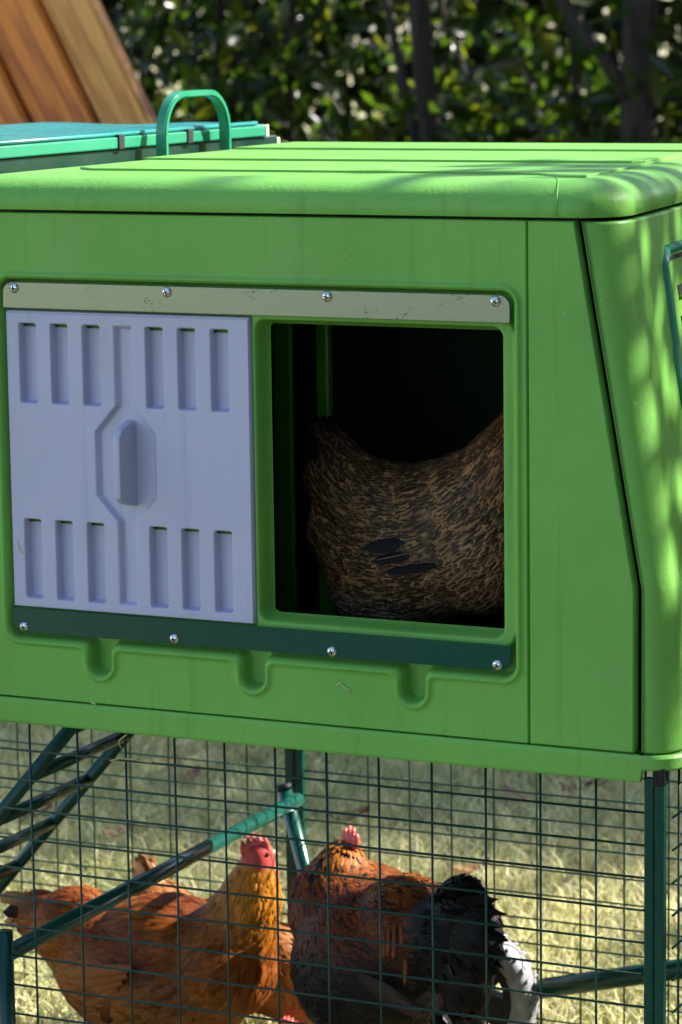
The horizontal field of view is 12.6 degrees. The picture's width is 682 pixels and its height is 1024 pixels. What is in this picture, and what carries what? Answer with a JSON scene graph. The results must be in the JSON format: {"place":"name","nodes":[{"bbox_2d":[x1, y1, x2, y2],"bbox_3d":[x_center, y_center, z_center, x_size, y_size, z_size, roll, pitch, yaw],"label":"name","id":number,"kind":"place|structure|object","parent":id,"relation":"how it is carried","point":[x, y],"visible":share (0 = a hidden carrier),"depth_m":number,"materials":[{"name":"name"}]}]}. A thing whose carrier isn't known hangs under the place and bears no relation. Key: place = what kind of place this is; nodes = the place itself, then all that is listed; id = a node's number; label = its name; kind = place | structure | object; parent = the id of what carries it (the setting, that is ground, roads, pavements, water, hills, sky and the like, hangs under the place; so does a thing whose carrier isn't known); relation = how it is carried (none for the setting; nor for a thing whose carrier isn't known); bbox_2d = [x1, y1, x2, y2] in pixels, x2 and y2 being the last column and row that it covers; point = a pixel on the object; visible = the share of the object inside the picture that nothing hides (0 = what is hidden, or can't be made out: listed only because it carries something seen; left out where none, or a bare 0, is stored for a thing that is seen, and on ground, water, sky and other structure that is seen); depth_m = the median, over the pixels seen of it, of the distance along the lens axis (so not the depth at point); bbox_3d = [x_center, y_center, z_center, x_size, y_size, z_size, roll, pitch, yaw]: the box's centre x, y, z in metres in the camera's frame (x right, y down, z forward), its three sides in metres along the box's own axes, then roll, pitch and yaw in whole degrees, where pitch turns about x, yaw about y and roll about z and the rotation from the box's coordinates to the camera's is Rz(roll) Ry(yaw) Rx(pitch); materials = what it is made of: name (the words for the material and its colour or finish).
{"place":"outdoors","nodes":[
{"label":"outdoors","id":0,"kind":"place"},
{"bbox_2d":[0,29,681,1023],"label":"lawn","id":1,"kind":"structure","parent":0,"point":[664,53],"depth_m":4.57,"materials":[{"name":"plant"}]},
{"bbox_2d":[23,802,52,817],"bbox_3d":[-0.457,0.441,4.590,0.060,0.027,0.038,3,10,25],"label":"fallen leaf","id":2,"kind":"object","parent":1,"relation":"on","point":[48,806],"visible":0.39,"depth_m":4.58,"materials":[{"name":"brown plant"}]},
{"bbox_2d":[0,0,156,124],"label":"timber frame","id":3,"kind":"object","parent":1,"relation":"on","point":[64,60],"visible":0.23,"depth_m":6.45,"materials":[{"name":"brown wood"}]},
{"bbox_2d":[102,820,136,836],"bbox_3d":[-0.322,0.460,4.480,0.039,0.021,0.047,3,10,25],"label":"fallen leaf","id":4,"kind":"object","parent":1,"relation":"on","point":[116,829],"visible":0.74,"depth_m":4.49,"materials":[{"name":"brown plant"}]},
{"bbox_2d":[0,121,279,173],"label":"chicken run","id":5,"kind":"object","parent":1,"relation":"on","point":[24,147],"visible":0.96,"depth_m":3.23,"materials":[{"name":"teal paint"}]},
{"bbox_2d":[0,142,286,983],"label":"wire panel","id":6,"kind":"object","parent":5,"relation":"attached to","point":[132,824],"visible":0.07,"depth_m":3.70,"materials":[{"name":"green metal"}]},
{"bbox_2d":[0,832,282,1023],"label":"hen","id":7,"kind":"object","parent":1,"relation":"on","point":[258,881],"visible":0.84,"depth_m":3.42,"materials":[{"name":"brown"}]},
{"bbox_2d":[166,755,184,769],"bbox_3d":[-0.261,0.398,4.864,0.035,0.022,0.044,3,10,25],"label":"fallen leaf","id":8,"kind":"object","parent":1,"relation":"on","point":[172,762],"visible":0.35,"depth_m":4.88,"materials":[{"name":"plant"}]},
{"bbox_2d":[172,764,200,781],"bbox_3d":[-0.239,0.408,4.795,0.036,0.023,0.053,3,10,25],"label":"fallen leaf","id":9,"kind":"object","parent":1,"relation":"on","point":[193,772],"visible":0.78,"depth_m":4.81,"materials":[{"name":"plant"}]},
{"bbox_2d":[130,850,313,1023],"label":"hen","id":10,"kind":"object","parent":1,"relation":"on","point":[291,1009],"visible":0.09,"depth_m":3.54,"materials":[{"name":"brown"}]},
{"bbox_2d":[0,90,681,1023],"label":"chicken coop","id":11,"kind":"structure","parent":1,"relation":"on","point":[190,344],"depth_m":2.79,"materials":[{"name":"green plastic"}]},
{"bbox_2d":[0,727,134,893],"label":"ladder","id":12,"kind":"object","parent":11,"relation":"attached to","point":[44,765],"visible":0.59,"depth_m":3.30,"materials":[{"name":"green paint"}]},
{"bbox_2d":[6,309,257,623],"bbox_3d":[-0.197,-0.042,2.831,0.252,0.279,0.035,3,10,25],"label":"sliding door","id":13,"kind":"structure","parent":11,"relation":"in","point":[125,426],"depth_m":2.83,"materials":[{"name":"grey plastic"}]},
{"bbox_2d":[0,724,646,1023],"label":"wire panel","id":14,"kind":"object","parent":11,"relation":"attached to","point":[540,834],"visible":1,"depth_m":2.84,"materials":[{"name":"green metal"}]},
{"bbox_2d":[110,758,151,762],"bbox_3d":[-0.197,0.234,2.896,0.045,0.005,0.003,3,10,25],"label":"straw wisp","id":15,"kind":"object","parent":14,"relation":"on","point":[130,759],"visible":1,"depth_m":2.90,"materials":[{"name":"beige plant"}]},
{"bbox_2d":[304,753,681,1023],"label":"wire panel","id":16,"kind":"object","parent":11,"relation":"attached to","point":[623,929],"visible":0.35,"depth_m":3.49,"materials":[{"name":"green metal"}]},
{"bbox_2d":[671,769,681,1023],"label":"wire panel","id":17,"kind":"object","parent":11,"relation":"attached to","point":[677,912],"visible":0.95,"depth_m":2.70,"materials":[{"name":"green metal"}]},
{"bbox_3d":[0.083,0.149,2.933,0.395,0.047,0.303,3,10,25],"label":"straw bedding","id":18,"kind":"object","parent":11,"relation":"in","visible":0},
{"bbox_2d":[297,409,504,623],"bbox_3d":[0.089,0.003,2.909,0.293,0.318,0.147,3,10,25],"label":"hen","id":19,"kind":"object","parent":18,"relation":"on","point":[399,540],"visible":0.73,"depth_m":2.88,"materials":[{"name":"brown"}]},
{"bbox_2d":[323,805,369,820],"bbox_3d":[0.008,0.443,4.547,0.068,0.024,0.046,3,10,25],"label":"fallen leaf","id":20,"kind":"object","parent":1,"relation":"on","point":[362,811],"visible":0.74,"depth_m":4.55,"materials":[{"name":"plant"}]},
{"bbox_2d":[110,0,681,143],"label":"hedge","id":21,"kind":"object","parent":1,"relation":"on","point":[269,92],"visible":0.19,"depth_m":8.60,"materials":[{"name":"green plant"}]},
{"bbox_2d":[287,826,510,1023],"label":"hen","id":22,"kind":"object","parent":1,"relation":"on","point":[410,930],"visible":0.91,"depth_m":3.24,"materials":[{"name":"brown"}]},
{"bbox_2d":[382,0,440,141],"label":"tree","id":23,"kind":"object","parent":1,"relation":"on","point":[425,84],"visible":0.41,"depth_m":8.36,"materials":[{"name":"brown plant"}]},
{"bbox_2d":[453,857,490,873],"bbox_3d":[0.178,0.487,4.258,0.051,0.023,0.038,3,10,25],"label":"fallen leaf","id":24,"kind":"object","parent":1,"relation":"on","point":[470,867],"visible":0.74,"depth_m":4.26,"materials":[{"name":"brown plant"}]},
{"bbox_2d":[502,784,527,803],"bbox_3d":[0.261,0.425,4.640,0.050,0.024,0.038,3,10,25],"label":"fallen leaf","id":25,"kind":"object","parent":1,"relation":"on","point":[505,787],"visible":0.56,"depth_m":4.66,"materials":[{"name":"brown plant"}]},
{"bbox_2d":[556,780,591,791],"bbox_3d":[0.354,0.416,4.698,0.055,0.022,0.035,3,10,25],"label":"fallen leaf","id":26,"kind":"object","parent":1,"relation":"on","point":[589,783],"visible":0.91,"depth_m":4.71,"materials":[{"name":"plant"}]},
{"bbox_2d":[592,779,607,786],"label":"fallen leaf","id":27,"kind":"object","parent":1,"relation":"on","point":[603,782],"visible":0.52,"depth_m":4.74,"materials":[{"name":"plant"}]},
{"bbox_2d":[554,0,658,142],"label":"tree","id":28,"kind":"object","parent":1,"relation":"on","point":[638,119],"visible":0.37,"depth_m":7.99,"materials":[{"name":"brown plant"}]},
{"bbox_2d":[118,0,677,32],"label":"sky","id":29,"kind":"structure","parent":0,"point":[372,28],"materials":[{"name":"white"}]}
]}

